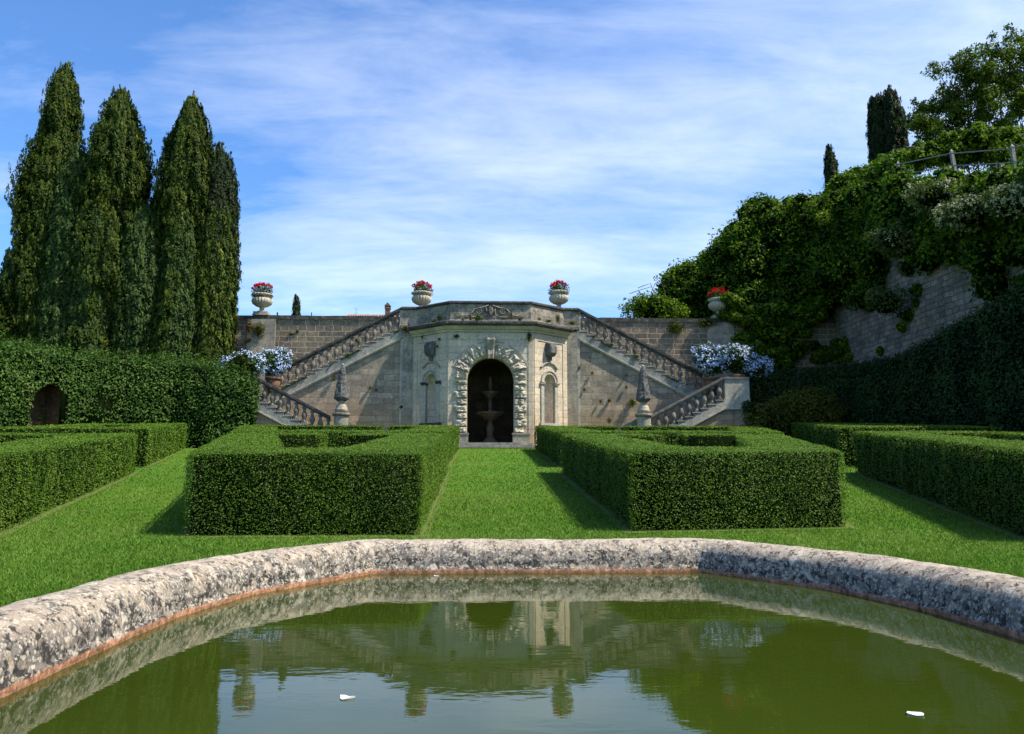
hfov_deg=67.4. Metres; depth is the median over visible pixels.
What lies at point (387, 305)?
farm house
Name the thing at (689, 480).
box hedge
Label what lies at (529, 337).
wall plant
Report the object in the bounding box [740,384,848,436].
dark bush
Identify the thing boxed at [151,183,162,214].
cypress tree
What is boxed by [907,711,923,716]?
floating petal
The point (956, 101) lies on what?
broadleaf tree
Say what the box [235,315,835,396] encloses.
terrace retaining wall
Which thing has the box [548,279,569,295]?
geranium plant
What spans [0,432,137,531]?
box hedge
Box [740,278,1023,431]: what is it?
tall hedge
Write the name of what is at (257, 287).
geranium plant
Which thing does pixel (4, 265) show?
cypress tree
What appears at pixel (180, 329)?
cypress tree
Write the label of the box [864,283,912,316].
flowering bank shrub
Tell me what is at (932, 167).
hilltop shrub
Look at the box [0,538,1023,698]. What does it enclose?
pool basin
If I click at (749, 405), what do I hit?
ivy clump
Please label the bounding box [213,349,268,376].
plumbago shrub
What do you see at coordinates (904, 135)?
cypress tree
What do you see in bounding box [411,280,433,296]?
geranium plant
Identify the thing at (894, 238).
flowering bank shrub
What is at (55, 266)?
cypress tree
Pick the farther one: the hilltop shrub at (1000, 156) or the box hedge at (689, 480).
the hilltop shrub at (1000, 156)
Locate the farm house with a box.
[344,302,399,315]
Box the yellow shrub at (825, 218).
[815,208,834,231]
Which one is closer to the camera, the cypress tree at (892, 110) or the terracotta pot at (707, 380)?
the terracotta pot at (707, 380)
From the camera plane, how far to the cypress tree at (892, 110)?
48.91 m
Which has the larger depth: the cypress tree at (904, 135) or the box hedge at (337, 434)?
the cypress tree at (904, 135)
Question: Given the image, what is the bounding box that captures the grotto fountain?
[476,376,503,441]
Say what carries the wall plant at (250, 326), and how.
attached to the terrace retaining wall at (314, 333)
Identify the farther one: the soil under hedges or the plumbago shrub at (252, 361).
the plumbago shrub at (252, 361)
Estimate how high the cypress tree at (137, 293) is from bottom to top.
12.915 m
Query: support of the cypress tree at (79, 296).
on the lawn at (481, 474)
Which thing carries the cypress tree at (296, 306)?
on the upper terrace ground
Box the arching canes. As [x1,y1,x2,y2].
[624,282,665,305]
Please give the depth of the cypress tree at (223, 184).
40.23 m
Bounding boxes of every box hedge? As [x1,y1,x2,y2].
[0,422,186,466]
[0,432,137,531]
[180,431,450,535]
[229,424,459,463]
[534,425,783,466]
[559,432,848,530]
[791,422,1001,466]
[851,430,1023,536]
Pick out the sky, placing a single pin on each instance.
(472, 150)
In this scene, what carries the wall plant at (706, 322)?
attached to the terrace retaining wall at (314, 333)
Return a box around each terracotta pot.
[265,377,281,393]
[703,377,718,395]
[729,374,745,376]
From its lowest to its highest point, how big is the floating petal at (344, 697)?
0.008 m
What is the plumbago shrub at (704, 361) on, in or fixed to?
in the terracotta pot at (707, 380)
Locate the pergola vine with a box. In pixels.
[891,120,1023,174]
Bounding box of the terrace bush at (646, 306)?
[618,290,690,318]
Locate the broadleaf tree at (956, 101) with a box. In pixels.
[893,22,1023,173]
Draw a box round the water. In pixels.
[0,572,1023,733]
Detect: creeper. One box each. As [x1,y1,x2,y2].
[653,147,916,372]
[785,154,1023,363]
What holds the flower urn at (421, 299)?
on the urn pedestal
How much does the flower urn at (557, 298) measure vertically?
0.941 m
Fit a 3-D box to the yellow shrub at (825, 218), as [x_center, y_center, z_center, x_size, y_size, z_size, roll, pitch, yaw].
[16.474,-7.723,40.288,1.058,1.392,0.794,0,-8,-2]
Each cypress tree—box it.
[0,60,85,348]
[0,247,12,280]
[29,141,86,355]
[61,84,161,360]
[65,203,109,358]
[107,198,162,422]
[139,90,217,361]
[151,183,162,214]
[151,207,198,363]
[189,199,243,370]
[192,141,241,359]
[291,294,300,314]
[822,144,838,190]
[865,91,884,164]
[882,84,905,153]
[898,106,912,177]
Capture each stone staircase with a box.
[238,307,402,430]
[576,309,750,429]
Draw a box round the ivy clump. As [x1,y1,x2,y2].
[741,400,762,413]
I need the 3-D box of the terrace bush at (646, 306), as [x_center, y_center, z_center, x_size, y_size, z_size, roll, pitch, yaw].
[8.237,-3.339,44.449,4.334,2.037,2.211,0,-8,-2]
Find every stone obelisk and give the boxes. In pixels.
[332,364,349,424]
[635,365,651,425]
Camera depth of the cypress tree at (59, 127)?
38.41 m
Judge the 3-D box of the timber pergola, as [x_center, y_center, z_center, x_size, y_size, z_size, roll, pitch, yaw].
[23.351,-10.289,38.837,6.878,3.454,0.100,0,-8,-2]
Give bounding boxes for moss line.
[281,329,398,389]
[601,341,677,381]
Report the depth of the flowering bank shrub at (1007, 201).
26.48 m
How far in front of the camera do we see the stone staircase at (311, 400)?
38.91 m
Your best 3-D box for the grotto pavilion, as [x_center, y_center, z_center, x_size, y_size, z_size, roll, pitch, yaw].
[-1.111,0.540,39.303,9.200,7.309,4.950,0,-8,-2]
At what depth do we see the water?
3.50 m
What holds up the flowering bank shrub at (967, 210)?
on the creeper at (984, 257)
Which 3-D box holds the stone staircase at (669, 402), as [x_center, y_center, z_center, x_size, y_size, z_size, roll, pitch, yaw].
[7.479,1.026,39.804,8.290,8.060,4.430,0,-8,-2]
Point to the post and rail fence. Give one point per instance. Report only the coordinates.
(1011, 148)
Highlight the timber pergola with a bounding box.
[906,134,1023,178]
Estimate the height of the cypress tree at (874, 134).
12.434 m
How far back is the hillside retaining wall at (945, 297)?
35.19 m
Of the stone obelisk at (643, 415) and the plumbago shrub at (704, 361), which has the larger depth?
the plumbago shrub at (704, 361)
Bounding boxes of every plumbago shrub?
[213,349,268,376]
[257,345,296,376]
[690,341,727,376]
[711,343,762,373]
[745,354,773,377]
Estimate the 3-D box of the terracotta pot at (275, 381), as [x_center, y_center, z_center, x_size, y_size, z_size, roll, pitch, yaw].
[-11.786,0.909,37.925,0.820,0.764,0.820,0,-8,-2]
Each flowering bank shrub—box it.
[862,220,917,253]
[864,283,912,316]
[901,177,964,215]
[929,192,993,233]
[975,181,1023,220]
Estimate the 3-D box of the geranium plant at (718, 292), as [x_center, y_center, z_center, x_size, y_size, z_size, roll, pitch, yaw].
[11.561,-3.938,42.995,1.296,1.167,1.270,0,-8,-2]
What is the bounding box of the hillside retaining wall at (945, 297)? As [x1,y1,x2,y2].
[830,170,1023,366]
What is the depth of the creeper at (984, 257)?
32.93 m
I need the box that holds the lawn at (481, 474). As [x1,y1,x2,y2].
[0,448,1023,606]
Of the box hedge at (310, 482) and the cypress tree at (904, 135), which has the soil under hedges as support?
the box hedge at (310, 482)
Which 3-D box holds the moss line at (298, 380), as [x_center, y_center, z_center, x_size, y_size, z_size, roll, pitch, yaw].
[-8.893,-0.289,39.006,6.255,3.372,0.258,0,-8,-2]
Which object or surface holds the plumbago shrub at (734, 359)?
in the terracotta pot at (738, 375)
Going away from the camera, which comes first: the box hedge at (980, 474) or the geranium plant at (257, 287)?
the box hedge at (980, 474)
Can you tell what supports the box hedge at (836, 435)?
on the soil under hedges
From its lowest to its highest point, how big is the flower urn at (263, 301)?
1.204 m
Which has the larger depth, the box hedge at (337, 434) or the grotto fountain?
the grotto fountain
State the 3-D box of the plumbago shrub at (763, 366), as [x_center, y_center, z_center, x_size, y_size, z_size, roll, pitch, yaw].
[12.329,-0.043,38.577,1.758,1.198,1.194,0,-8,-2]
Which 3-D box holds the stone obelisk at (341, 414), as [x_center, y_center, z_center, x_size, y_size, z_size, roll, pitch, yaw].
[-8.127,1.834,36.620,0.840,4.040,0.840,0,-8,-2]
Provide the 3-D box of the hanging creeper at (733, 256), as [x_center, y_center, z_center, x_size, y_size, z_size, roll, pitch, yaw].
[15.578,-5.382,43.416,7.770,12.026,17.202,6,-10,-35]
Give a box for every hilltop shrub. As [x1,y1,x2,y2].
[912,152,948,172]
[937,144,992,173]
[976,138,1023,169]
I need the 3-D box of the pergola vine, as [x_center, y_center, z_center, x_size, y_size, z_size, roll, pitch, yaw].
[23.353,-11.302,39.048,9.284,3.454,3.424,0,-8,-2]
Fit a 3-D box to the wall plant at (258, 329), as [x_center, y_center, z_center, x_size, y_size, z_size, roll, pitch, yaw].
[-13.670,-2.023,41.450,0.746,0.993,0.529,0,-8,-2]
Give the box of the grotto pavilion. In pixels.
[399,301,580,447]
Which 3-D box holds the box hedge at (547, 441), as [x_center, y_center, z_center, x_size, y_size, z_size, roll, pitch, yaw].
[6.460,2.899,29.535,10.611,2.055,12.210,0,-8,-2]
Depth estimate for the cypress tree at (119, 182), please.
38.54 m
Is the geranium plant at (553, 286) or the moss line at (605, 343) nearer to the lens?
the moss line at (605, 343)
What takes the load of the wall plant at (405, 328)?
attached to the grotto pavilion
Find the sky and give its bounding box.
[0,0,1023,317]
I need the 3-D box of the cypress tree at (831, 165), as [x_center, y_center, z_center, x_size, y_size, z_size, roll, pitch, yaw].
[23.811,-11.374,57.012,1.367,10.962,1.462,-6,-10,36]
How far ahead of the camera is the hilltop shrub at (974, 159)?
39.59 m
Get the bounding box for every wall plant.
[246,320,253,333]
[252,322,264,336]
[400,323,409,332]
[473,314,483,320]
[526,332,531,341]
[628,398,636,407]
[667,320,685,334]
[696,317,718,326]
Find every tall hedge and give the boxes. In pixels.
[0,330,261,447]
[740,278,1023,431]
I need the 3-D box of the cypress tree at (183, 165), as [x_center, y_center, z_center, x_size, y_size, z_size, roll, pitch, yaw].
[-17.088,-5.306,39.823,3.692,19.085,3.668,-3,-8,18]
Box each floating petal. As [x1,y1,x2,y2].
[340,695,354,699]
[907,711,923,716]
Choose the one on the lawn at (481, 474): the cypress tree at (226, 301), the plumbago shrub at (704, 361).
the cypress tree at (226, 301)
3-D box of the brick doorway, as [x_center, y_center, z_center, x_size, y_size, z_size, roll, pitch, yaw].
[-20.655,1.996,33.066,1.150,3.200,1.900,-3,-8,19]
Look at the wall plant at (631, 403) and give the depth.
39.15 m
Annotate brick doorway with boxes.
[28,384,60,425]
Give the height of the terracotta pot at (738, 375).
0.959 m
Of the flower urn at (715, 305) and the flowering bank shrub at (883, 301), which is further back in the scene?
the flower urn at (715, 305)
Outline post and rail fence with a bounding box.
[896,144,1023,173]
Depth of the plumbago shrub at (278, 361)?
37.85 m
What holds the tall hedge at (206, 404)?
on the lawn at (481, 474)
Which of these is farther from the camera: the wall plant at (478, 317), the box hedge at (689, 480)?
the wall plant at (478, 317)
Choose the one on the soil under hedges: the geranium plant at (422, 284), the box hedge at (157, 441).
the box hedge at (157, 441)
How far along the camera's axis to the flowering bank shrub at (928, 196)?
30.92 m
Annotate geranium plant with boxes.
[251,282,272,298]
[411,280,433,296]
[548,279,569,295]
[707,287,728,300]
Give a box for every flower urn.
[251,292,273,314]
[411,290,431,305]
[548,290,568,306]
[707,297,725,317]
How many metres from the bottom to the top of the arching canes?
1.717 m
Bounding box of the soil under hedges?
[0,449,1023,541]

